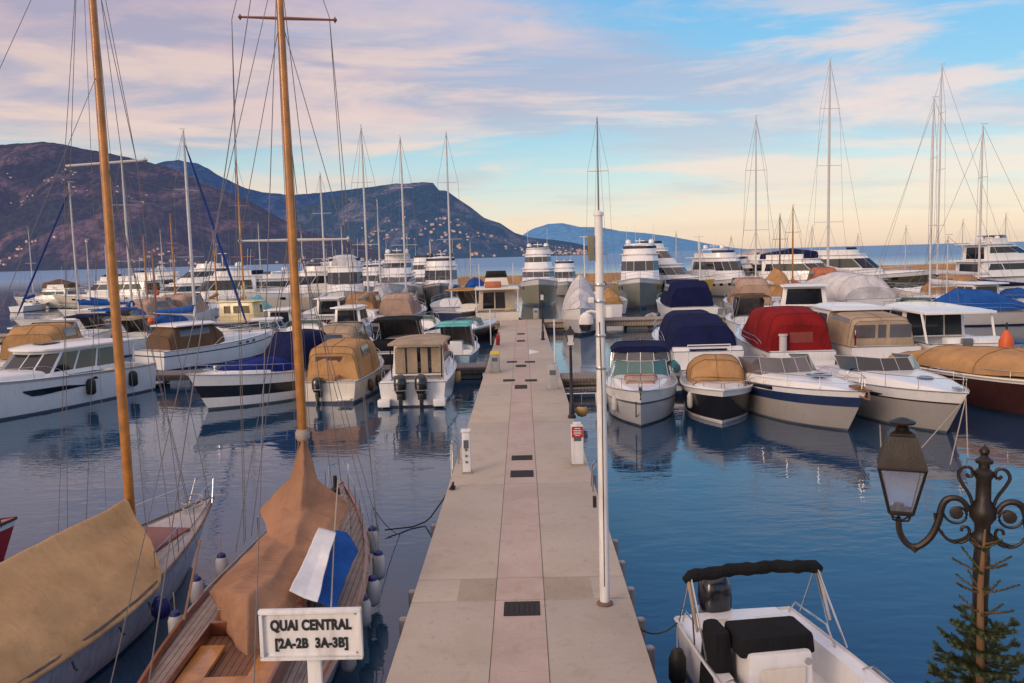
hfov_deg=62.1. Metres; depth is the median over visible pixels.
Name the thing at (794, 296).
window
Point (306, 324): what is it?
cabin cruiser
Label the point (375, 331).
pontoon
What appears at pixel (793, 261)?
sailing yacht
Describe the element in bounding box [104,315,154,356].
cabin cruiser
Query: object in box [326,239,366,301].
motor yacht
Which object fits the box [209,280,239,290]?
window
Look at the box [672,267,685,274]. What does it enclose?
window
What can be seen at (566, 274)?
window
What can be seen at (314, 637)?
name sign
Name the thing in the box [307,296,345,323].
cabin cruiser
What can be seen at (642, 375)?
sports cruiser
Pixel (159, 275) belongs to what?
motor yacht
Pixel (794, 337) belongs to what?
canopy window
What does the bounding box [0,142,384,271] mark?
mountainside
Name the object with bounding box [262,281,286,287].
window
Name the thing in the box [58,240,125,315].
sailing yacht
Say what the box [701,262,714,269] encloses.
window
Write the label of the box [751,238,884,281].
motor yacht
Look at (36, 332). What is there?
cabin cruiser
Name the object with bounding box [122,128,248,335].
sailing yacht
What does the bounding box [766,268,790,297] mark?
covered boat
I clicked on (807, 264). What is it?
window
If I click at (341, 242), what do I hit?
sailing yacht
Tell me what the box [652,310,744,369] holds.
cabin cruiser
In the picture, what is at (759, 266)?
window
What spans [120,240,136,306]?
sailing yacht
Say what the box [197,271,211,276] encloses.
window
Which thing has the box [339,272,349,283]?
window
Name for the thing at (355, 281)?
window
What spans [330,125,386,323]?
sailing yacht
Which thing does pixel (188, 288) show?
window
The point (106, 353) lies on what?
window
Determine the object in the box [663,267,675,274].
window
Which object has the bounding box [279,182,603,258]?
headland
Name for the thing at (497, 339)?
fire extinguisher
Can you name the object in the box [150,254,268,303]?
motor yacht
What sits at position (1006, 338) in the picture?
rescue buoy
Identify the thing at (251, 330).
cabin cruiser
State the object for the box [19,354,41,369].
window
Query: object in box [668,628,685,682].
fender
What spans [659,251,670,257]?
window
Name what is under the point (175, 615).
fender
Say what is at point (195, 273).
window
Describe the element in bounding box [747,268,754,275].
window
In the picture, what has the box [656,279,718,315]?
cabin cruiser
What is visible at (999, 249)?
window
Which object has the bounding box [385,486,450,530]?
mooring rope
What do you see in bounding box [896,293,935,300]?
cabin cruiser
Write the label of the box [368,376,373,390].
fender
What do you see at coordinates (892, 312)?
window
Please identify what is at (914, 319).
window
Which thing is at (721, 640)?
console boat
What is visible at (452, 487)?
mooring cleat
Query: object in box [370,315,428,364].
cabin cruiser
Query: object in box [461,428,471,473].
service pedestal
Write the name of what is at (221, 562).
fender
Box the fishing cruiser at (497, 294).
[474,263,519,322]
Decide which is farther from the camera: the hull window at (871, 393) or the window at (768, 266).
the window at (768, 266)
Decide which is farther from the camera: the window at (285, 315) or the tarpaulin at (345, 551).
the window at (285, 315)
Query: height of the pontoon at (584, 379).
0.590 m
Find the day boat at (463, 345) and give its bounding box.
[435,320,479,362]
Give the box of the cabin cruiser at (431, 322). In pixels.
[418,311,440,330]
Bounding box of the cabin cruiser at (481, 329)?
[424,313,496,342]
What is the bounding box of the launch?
[888,344,1023,416]
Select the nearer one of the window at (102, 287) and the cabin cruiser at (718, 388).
the cabin cruiser at (718, 388)
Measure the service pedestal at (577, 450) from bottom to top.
1.080 m
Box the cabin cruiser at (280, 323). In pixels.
[250,317,285,333]
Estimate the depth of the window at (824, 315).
43.69 m
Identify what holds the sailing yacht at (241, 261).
on the water
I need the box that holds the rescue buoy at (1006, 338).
[998,322,1013,346]
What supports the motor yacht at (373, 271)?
on the water
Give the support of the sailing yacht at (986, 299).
on the water
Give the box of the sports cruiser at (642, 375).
[606,340,677,425]
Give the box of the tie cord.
[71,661,77,671]
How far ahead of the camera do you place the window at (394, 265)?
103.00 m
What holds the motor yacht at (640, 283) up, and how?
on the water
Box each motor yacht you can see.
[14,267,83,308]
[51,274,169,308]
[84,261,182,292]
[120,244,225,299]
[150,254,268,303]
[241,249,365,310]
[259,266,289,290]
[304,256,328,308]
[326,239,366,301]
[363,248,385,290]
[373,248,418,296]
[412,251,428,300]
[422,240,460,308]
[519,231,557,305]
[554,260,575,295]
[612,223,715,295]
[617,232,662,308]
[686,233,761,296]
[710,242,762,277]
[736,241,770,256]
[744,236,762,276]
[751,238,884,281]
[808,231,938,287]
[948,214,1023,288]
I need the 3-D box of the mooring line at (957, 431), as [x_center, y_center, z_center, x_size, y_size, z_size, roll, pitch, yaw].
[12.834,2.600,24.465,0.033,1.432,3.699,2,7,34]
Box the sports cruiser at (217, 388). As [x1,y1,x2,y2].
[186,329,342,409]
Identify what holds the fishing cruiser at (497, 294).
on the water
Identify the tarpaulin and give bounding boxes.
[0,498,160,682]
[211,440,350,655]
[317,530,357,606]
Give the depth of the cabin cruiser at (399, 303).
72.20 m
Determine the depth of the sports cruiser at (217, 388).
35.90 m
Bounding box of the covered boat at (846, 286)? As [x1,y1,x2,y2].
[804,271,895,305]
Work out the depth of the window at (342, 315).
62.37 m
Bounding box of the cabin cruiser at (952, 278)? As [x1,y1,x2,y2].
[893,274,977,297]
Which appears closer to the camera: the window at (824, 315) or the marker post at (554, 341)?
the marker post at (554, 341)
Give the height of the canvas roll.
0.684 m
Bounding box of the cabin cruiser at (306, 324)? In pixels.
[271,315,327,336]
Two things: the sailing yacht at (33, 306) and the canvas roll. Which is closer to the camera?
the canvas roll
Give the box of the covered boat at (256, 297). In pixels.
[249,295,271,309]
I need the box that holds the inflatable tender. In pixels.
[645,312,661,316]
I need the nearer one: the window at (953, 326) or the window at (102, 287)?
the window at (953, 326)
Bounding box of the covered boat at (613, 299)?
[604,288,622,317]
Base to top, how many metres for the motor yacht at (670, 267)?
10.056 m
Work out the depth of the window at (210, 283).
103.93 m
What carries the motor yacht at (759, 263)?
on the water
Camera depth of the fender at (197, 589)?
13.65 m
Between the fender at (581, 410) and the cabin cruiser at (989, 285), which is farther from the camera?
the cabin cruiser at (989, 285)
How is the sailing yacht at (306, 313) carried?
on the water
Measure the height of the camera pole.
5.860 m
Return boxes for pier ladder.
[450,436,460,476]
[591,459,597,491]
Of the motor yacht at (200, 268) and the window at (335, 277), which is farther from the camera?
the motor yacht at (200, 268)
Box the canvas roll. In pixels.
[669,360,680,372]
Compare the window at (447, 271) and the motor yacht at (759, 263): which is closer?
the window at (447, 271)
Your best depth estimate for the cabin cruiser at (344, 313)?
62.41 m
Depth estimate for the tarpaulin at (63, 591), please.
12.34 m
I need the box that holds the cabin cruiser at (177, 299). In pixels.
[162,293,216,319]
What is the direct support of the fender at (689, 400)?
hanging from the cabin cruiser at (718, 388)
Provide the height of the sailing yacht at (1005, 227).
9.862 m
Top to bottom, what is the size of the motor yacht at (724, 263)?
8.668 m
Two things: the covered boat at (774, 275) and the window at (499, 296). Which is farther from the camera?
the covered boat at (774, 275)
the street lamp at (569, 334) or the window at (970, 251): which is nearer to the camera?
the street lamp at (569, 334)
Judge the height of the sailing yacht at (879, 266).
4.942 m
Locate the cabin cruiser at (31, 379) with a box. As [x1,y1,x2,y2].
[0,338,162,420]
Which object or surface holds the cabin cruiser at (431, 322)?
on the water
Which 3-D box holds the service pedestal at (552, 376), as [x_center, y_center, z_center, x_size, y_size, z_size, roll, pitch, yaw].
[1.585,1.390,33.276,0.460,0.950,0.575,-1,6,1]
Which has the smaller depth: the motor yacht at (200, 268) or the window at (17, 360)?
the window at (17, 360)
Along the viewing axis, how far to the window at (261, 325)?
60.30 m
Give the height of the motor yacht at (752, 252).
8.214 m
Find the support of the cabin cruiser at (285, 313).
on the water
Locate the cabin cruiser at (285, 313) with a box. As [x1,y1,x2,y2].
[263,307,303,323]
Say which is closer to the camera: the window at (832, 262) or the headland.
the window at (832, 262)
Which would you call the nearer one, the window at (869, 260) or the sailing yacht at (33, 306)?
the window at (869, 260)
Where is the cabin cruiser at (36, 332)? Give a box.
[0,321,94,366]
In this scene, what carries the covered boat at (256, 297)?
on the water
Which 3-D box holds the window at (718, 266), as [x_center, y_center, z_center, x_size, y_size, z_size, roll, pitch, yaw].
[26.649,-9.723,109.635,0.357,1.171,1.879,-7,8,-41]
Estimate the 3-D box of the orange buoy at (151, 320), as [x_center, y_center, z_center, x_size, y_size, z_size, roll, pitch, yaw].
[-24.833,-1.683,58.426,0.500,1.050,0.500,-1,6,1]
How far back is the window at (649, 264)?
95.34 m
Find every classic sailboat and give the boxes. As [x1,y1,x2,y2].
[0,0,214,682]
[110,0,379,682]
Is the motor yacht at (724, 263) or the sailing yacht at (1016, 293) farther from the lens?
the motor yacht at (724, 263)
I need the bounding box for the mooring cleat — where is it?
[450,482,455,489]
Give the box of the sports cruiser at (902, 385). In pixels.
[815,353,969,432]
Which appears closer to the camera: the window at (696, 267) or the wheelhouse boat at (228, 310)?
the wheelhouse boat at (228, 310)
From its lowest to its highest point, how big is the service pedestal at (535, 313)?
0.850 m
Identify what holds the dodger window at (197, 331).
in the motor sailer
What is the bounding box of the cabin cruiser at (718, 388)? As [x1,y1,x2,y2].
[679,354,753,423]
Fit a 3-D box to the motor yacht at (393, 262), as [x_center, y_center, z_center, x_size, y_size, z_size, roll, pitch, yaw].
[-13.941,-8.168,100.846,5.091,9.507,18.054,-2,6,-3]
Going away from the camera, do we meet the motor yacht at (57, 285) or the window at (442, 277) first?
the window at (442, 277)
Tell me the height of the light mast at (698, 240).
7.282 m
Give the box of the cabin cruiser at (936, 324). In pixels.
[883,301,1000,349]
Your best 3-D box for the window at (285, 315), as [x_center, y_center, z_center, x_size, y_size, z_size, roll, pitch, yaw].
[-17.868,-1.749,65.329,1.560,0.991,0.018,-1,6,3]
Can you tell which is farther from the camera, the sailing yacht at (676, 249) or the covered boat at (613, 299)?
the sailing yacht at (676, 249)
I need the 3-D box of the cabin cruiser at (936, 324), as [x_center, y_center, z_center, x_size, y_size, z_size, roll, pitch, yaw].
[21.280,-0.366,44.687,3.801,3.368,12.337,-1,6,1]
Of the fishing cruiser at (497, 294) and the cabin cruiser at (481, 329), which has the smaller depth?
the cabin cruiser at (481, 329)
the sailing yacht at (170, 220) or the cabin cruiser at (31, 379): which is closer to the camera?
the cabin cruiser at (31, 379)
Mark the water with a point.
(686, 490)
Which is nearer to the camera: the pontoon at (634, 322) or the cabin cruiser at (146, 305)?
the pontoon at (634, 322)
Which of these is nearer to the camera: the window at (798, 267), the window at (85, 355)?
the window at (85, 355)
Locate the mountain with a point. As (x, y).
(258, 198)
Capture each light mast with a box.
[579,236,586,276]
[694,236,703,249]
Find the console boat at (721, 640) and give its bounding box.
[674,559,892,682]
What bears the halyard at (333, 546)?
hanging from the classic sailboat at (197, 646)
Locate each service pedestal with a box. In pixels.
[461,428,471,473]
[490,351,500,372]
[533,308,538,318]
[547,364,558,389]
[570,422,584,465]
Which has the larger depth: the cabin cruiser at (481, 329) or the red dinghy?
the cabin cruiser at (481, 329)
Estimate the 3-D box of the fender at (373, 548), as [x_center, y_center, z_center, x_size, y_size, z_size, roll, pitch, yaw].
[-2.587,3.526,15.768,0.230,0.860,0.219,-1,6,1]
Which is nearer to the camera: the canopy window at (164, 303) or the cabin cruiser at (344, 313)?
the cabin cruiser at (344, 313)
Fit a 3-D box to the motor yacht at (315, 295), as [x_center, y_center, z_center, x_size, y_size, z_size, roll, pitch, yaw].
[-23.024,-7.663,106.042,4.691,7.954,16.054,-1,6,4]
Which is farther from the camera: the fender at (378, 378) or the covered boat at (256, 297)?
the covered boat at (256, 297)
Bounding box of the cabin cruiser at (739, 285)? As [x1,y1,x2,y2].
[723,277,772,313]
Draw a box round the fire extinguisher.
[496,332,499,344]
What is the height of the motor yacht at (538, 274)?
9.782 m
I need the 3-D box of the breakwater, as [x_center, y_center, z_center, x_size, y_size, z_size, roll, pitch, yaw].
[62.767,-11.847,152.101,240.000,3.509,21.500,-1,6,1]
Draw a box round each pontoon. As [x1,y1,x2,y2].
[0,320,499,343]
[155,362,486,386]
[544,314,727,331]
[560,370,685,388]
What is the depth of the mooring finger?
34.78 m
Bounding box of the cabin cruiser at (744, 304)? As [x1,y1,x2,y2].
[725,293,770,335]
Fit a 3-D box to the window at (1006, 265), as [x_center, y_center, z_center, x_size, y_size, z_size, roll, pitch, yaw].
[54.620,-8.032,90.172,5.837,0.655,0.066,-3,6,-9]
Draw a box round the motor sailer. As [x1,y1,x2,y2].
[134,320,272,370]
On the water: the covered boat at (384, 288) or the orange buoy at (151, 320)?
the covered boat at (384, 288)
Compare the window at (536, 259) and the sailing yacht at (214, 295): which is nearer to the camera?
the sailing yacht at (214, 295)
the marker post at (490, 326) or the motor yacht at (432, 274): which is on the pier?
the marker post at (490, 326)
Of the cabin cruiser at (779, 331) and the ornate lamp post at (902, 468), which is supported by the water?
the cabin cruiser at (779, 331)
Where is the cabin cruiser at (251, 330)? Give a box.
[228,324,275,340]
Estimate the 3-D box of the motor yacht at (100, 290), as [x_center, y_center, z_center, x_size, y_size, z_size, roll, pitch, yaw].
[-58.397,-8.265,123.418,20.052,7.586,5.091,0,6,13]
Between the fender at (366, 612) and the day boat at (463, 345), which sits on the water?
the day boat at (463, 345)
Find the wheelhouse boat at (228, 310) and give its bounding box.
[213,282,267,327]
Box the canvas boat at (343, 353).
[304,338,383,405]
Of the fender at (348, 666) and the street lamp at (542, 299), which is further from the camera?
the street lamp at (542, 299)
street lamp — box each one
[540,290,544,339]
[565,326,575,418]
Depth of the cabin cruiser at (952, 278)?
76.09 m
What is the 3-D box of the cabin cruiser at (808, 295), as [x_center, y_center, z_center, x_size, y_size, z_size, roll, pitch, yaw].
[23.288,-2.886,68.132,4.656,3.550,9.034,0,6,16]
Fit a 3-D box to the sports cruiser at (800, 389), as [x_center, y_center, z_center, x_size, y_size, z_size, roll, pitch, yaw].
[10.227,1.786,30.946,3.008,2.457,8.998,-3,6,-12]
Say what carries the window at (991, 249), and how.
in the motor yacht at (1014, 253)
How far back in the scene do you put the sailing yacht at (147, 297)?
90.07 m
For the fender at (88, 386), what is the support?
hanging from the cabin cruiser at (31, 379)
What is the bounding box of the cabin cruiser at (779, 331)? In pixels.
[734,305,836,364]
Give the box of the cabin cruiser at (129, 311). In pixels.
[80,307,153,330]
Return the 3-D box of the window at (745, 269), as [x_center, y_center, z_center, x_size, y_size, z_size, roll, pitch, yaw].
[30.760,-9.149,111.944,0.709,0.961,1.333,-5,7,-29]
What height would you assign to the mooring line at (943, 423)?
1.429 m
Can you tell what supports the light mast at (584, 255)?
on the breakwater
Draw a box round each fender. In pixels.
[86,377,95,394]
[128,366,137,386]
[151,582,170,618]
[168,592,181,632]
[190,559,203,603]
[215,537,227,576]
[340,659,356,672]
[361,574,371,627]
[366,556,379,606]
[367,509,378,553]
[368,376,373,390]
[372,532,385,579]
[376,374,380,386]
[455,361,460,382]
[576,394,587,416]
[611,393,617,411]
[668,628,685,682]
[687,391,692,407]
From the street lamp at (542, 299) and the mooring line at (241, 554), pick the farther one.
the street lamp at (542, 299)
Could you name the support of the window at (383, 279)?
in the motor yacht at (393, 262)
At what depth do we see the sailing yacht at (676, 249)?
122.00 m
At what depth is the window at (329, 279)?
98.28 m
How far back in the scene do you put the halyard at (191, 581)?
12.11 m
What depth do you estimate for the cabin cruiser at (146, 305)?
76.25 m
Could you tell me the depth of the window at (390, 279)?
99.17 m
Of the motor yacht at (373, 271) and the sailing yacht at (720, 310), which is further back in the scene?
the motor yacht at (373, 271)
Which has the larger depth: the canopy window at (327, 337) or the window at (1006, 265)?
the window at (1006, 265)
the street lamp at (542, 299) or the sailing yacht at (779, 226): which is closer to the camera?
the street lamp at (542, 299)
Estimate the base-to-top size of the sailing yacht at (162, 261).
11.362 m
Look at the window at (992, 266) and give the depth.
89.60 m
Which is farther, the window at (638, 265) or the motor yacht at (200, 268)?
the motor yacht at (200, 268)
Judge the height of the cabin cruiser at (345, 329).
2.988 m
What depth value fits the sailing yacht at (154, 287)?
66.14 m
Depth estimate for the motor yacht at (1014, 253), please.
89.98 m
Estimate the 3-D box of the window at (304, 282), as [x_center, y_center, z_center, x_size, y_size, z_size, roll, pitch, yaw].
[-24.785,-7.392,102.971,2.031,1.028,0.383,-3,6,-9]
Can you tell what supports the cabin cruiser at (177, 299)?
on the water
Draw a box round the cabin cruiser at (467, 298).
[434,287,478,320]
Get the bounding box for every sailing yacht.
[9,227,47,312]
[15,183,144,329]
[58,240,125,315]
[71,246,142,313]
[112,154,153,314]
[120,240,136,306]
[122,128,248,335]
[122,236,181,298]
[142,248,169,316]
[150,215,217,307]
[156,232,170,289]
[205,232,229,316]
[216,158,260,319]
[254,226,270,290]
[299,235,307,270]
[301,171,341,319]
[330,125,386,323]
[337,228,346,254]
[369,200,391,290]
[388,135,426,314]
[430,132,468,314]
[464,244,477,280]
[583,116,627,314]
[672,231,682,262]
[692,245,722,314]
[738,115,781,302]
[770,215,794,280]
[782,206,807,282]
[799,58,867,282]
[874,96,1019,300]
[876,262,902,297]
[878,63,1023,299]
[883,234,1023,325]
[899,227,920,269]
[910,123,1023,302]
[945,223,970,269]
[1000,216,1020,247]
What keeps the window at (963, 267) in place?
in the motor yacht at (1014, 253)
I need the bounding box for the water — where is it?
[0,242,1023,682]
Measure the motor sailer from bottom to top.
2.990 m
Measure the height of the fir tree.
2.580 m
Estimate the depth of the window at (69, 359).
36.87 m
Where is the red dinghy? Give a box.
[0,516,17,559]
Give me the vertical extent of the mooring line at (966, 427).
1.430 m
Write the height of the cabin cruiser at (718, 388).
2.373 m
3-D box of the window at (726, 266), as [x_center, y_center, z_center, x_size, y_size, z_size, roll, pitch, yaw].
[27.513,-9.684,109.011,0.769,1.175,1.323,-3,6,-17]
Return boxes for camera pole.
[579,210,612,606]
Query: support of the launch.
on the water
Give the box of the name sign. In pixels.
[257,607,363,682]
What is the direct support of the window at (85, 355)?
in the cabin cruiser at (31, 379)
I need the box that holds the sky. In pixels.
[0,0,1023,248]
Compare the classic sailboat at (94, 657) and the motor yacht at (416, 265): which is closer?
the classic sailboat at (94, 657)
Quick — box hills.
[523,223,740,252]
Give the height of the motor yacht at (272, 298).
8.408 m
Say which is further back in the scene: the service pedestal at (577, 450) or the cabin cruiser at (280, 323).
the cabin cruiser at (280, 323)
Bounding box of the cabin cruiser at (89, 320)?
[64,313,125,337]
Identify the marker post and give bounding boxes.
[489,310,491,344]
[553,320,555,362]
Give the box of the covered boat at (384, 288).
[373,284,392,299]
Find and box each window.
[0,354,14,368]
[4,354,27,369]
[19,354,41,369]
[23,384,85,396]
[35,353,59,373]
[41,291,55,294]
[54,350,78,371]
[63,327,75,336]
[75,348,96,368]
[97,284,122,289]
[97,346,113,365]
[125,284,140,288]
[147,283,159,293]
[157,301,167,306]
[162,279,173,283]
[165,286,178,292]
[176,286,199,290]
[179,327,209,336]
[186,271,200,277]
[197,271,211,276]
[199,281,214,291]
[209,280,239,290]
[238,280,252,289]
[260,322,268,328]
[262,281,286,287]
[270,312,288,323]
[299,276,315,284]
[312,276,326,283]
[319,301,337,313]
[324,335,342,340]
[327,273,331,284]
[332,272,338,284]
[337,310,356,321]
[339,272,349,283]
[350,272,357,283]
[357,272,362,283]
[359,327,364,335]
[369,275,375,280]
[381,277,387,282]
[388,277,398,282]
[391,263,399,267]
[415,277,422,281]
[425,271,428,279]
[429,270,434,279]
[436,270,445,279]
[446,270,449,279]
[452,270,456,278]
[483,292,493,308]
[495,292,504,307]
[533,272,542,276]
[534,257,541,261]
[562,272,568,277]
[621,261,625,270]
[626,261,633,270]
[634,261,645,270]
[646,261,653,270]
[653,260,658,269]
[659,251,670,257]
[659,268,665,274]
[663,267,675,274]
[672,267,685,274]
[693,262,698,269]
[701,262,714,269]
[713,262,723,270]
[721,261,731,270]
[729,261,739,270]
[743,268,750,275]
[745,381,771,389]
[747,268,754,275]
[752,264,761,270]
[765,264,772,270]
[773,264,808,270]
[786,288,822,303]
[789,332,812,342]
[804,263,817,268]
[818,312,826,320]
[820,258,860,267]
[853,258,873,267]
[864,258,878,267]
[866,391,881,394]
[891,311,901,315]
[907,312,924,335]
[925,315,942,334]
[945,314,961,334]
[959,264,977,271]
[966,247,983,258]
[976,286,996,291]
[989,264,1003,269]
[990,247,996,252]
[995,246,1015,252]
[1002,263,1023,269]
[1009,246,1023,252]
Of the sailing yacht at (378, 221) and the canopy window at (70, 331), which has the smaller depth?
the canopy window at (70, 331)
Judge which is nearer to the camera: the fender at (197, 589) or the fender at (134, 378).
the fender at (197, 589)
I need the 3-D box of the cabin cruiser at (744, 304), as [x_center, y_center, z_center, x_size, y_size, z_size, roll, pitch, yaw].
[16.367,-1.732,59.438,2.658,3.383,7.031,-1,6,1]
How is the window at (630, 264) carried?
in the motor yacht at (640, 283)
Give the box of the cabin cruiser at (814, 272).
[806,267,836,281]
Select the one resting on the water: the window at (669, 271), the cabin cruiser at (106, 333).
the cabin cruiser at (106, 333)
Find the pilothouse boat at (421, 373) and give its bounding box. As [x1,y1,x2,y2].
[377,334,456,409]
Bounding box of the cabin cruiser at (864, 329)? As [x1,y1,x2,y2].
[811,302,921,364]
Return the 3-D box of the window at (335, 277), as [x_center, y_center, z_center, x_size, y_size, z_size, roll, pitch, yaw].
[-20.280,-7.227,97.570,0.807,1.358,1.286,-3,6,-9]
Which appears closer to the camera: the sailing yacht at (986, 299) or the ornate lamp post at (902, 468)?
the ornate lamp post at (902, 468)
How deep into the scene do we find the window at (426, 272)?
103.18 m
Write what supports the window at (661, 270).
in the motor yacht at (670, 267)
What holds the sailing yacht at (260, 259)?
on the water
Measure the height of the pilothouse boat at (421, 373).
2.980 m
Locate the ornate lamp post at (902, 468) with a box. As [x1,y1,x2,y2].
[876,417,1023,682]
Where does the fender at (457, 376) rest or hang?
hanging from the pilothouse boat at (421, 373)
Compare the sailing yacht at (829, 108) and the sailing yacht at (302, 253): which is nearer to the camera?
the sailing yacht at (829, 108)
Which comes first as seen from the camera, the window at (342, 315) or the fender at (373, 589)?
the fender at (373, 589)
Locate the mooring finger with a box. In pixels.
[565,387,596,394]
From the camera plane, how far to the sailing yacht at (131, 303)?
70.00 m
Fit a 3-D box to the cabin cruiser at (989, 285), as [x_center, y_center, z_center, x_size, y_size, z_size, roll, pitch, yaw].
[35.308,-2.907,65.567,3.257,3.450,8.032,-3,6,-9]
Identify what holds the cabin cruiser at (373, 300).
on the water
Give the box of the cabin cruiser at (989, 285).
[935,281,1023,310]
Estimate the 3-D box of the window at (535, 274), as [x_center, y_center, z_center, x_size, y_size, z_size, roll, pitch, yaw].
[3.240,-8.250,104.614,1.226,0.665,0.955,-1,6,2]
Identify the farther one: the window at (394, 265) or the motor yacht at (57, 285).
the motor yacht at (57, 285)
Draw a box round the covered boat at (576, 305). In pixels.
[561,274,595,335]
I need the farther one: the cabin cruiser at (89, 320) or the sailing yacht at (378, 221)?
the sailing yacht at (378, 221)
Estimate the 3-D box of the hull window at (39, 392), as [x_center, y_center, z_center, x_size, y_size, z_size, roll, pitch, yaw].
[-19.201,2.014,35.940,0.058,0.296,3.158,1,6,23]
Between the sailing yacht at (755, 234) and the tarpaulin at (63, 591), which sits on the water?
the sailing yacht at (755, 234)
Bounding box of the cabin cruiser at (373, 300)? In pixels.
[344,291,380,308]
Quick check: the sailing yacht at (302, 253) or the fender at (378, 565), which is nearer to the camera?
the fender at (378, 565)
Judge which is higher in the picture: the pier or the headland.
the headland
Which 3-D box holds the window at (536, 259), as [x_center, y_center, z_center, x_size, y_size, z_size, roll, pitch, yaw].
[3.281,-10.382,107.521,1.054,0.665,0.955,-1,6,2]
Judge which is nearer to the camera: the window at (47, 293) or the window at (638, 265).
the window at (638, 265)
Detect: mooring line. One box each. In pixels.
[203,529,266,591]
[640,622,677,633]
[921,399,964,447]
[950,398,965,464]
[965,399,967,456]
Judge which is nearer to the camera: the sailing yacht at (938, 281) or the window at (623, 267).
the sailing yacht at (938, 281)
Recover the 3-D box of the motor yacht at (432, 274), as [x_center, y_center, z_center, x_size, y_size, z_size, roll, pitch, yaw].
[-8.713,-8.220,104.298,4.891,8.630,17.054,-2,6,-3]
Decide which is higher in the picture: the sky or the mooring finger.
the sky
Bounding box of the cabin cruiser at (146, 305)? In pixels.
[125,297,182,314]
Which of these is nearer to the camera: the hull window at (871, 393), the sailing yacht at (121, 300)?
the hull window at (871, 393)
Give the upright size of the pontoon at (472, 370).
0.590 m
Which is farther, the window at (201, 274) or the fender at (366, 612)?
the window at (201, 274)
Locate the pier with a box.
[386,319,656,682]
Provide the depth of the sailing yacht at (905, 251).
118.60 m
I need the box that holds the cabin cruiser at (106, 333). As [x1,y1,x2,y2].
[0,323,111,349]
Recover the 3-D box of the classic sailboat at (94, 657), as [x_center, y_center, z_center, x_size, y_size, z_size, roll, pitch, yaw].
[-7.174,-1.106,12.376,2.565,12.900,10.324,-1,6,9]
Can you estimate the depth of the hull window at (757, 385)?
30.31 m
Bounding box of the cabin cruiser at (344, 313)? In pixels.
[330,304,373,337]
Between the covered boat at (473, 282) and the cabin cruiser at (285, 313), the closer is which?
the cabin cruiser at (285, 313)
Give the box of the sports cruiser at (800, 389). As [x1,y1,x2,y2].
[738,353,871,430]
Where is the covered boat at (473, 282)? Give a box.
[464,277,483,287]
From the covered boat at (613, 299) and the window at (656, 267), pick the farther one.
the window at (656, 267)
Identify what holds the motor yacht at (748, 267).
on the water
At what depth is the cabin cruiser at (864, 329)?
40.12 m
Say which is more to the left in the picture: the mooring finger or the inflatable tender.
the mooring finger
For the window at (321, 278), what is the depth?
103.55 m
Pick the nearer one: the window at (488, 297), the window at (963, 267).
the window at (488, 297)
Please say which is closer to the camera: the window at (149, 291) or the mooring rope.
the mooring rope
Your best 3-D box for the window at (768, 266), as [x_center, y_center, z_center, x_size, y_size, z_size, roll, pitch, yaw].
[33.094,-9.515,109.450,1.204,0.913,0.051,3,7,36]
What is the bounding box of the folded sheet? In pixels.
[289,528,335,601]
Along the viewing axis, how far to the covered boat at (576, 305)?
63.83 m
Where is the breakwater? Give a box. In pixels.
[457,263,955,290]
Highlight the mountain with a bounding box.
[156,160,360,216]
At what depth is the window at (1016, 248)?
90.45 m
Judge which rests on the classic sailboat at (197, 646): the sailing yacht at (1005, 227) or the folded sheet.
the folded sheet
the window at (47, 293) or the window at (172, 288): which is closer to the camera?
the window at (172, 288)
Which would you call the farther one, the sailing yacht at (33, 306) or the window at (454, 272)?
the sailing yacht at (33, 306)
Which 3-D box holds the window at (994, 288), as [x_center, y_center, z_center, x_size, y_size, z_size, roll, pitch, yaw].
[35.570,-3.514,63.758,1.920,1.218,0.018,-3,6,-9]
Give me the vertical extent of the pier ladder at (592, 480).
1.987 m
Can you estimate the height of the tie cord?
0.108 m
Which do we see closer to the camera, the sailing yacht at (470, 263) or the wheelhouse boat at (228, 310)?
the wheelhouse boat at (228, 310)
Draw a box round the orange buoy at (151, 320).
[147,310,154,324]
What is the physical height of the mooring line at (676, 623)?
0.260 m
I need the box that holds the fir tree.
[924,529,1023,682]
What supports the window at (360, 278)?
in the motor yacht at (342, 272)
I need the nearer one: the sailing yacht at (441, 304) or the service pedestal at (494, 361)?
the service pedestal at (494, 361)
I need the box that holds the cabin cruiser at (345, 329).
[318,321,373,340]
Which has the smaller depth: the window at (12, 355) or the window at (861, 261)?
the window at (12, 355)
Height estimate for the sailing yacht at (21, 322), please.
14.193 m
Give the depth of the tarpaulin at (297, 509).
13.34 m
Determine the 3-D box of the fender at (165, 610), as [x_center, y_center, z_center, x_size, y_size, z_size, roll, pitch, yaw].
[-5.605,4.132,13.549,0.300,0.600,0.285,-1,6,1]
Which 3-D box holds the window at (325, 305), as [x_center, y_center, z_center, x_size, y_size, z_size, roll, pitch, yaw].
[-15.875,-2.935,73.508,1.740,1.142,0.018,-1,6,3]
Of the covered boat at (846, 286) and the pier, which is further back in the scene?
the covered boat at (846, 286)
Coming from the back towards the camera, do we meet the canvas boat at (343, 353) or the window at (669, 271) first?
the window at (669, 271)
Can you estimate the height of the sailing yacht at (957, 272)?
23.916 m
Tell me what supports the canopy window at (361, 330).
in the cabin cruiser at (345, 329)
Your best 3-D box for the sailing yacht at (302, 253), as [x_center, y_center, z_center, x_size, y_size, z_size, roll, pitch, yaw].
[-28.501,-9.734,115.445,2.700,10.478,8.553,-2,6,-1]
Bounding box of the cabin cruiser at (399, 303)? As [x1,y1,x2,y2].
[378,292,424,315]
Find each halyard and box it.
[183,539,200,620]
[330,480,338,606]
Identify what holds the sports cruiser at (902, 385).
on the water
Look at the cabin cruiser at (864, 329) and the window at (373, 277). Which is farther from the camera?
the window at (373, 277)
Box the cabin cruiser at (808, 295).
[772,283,831,309]

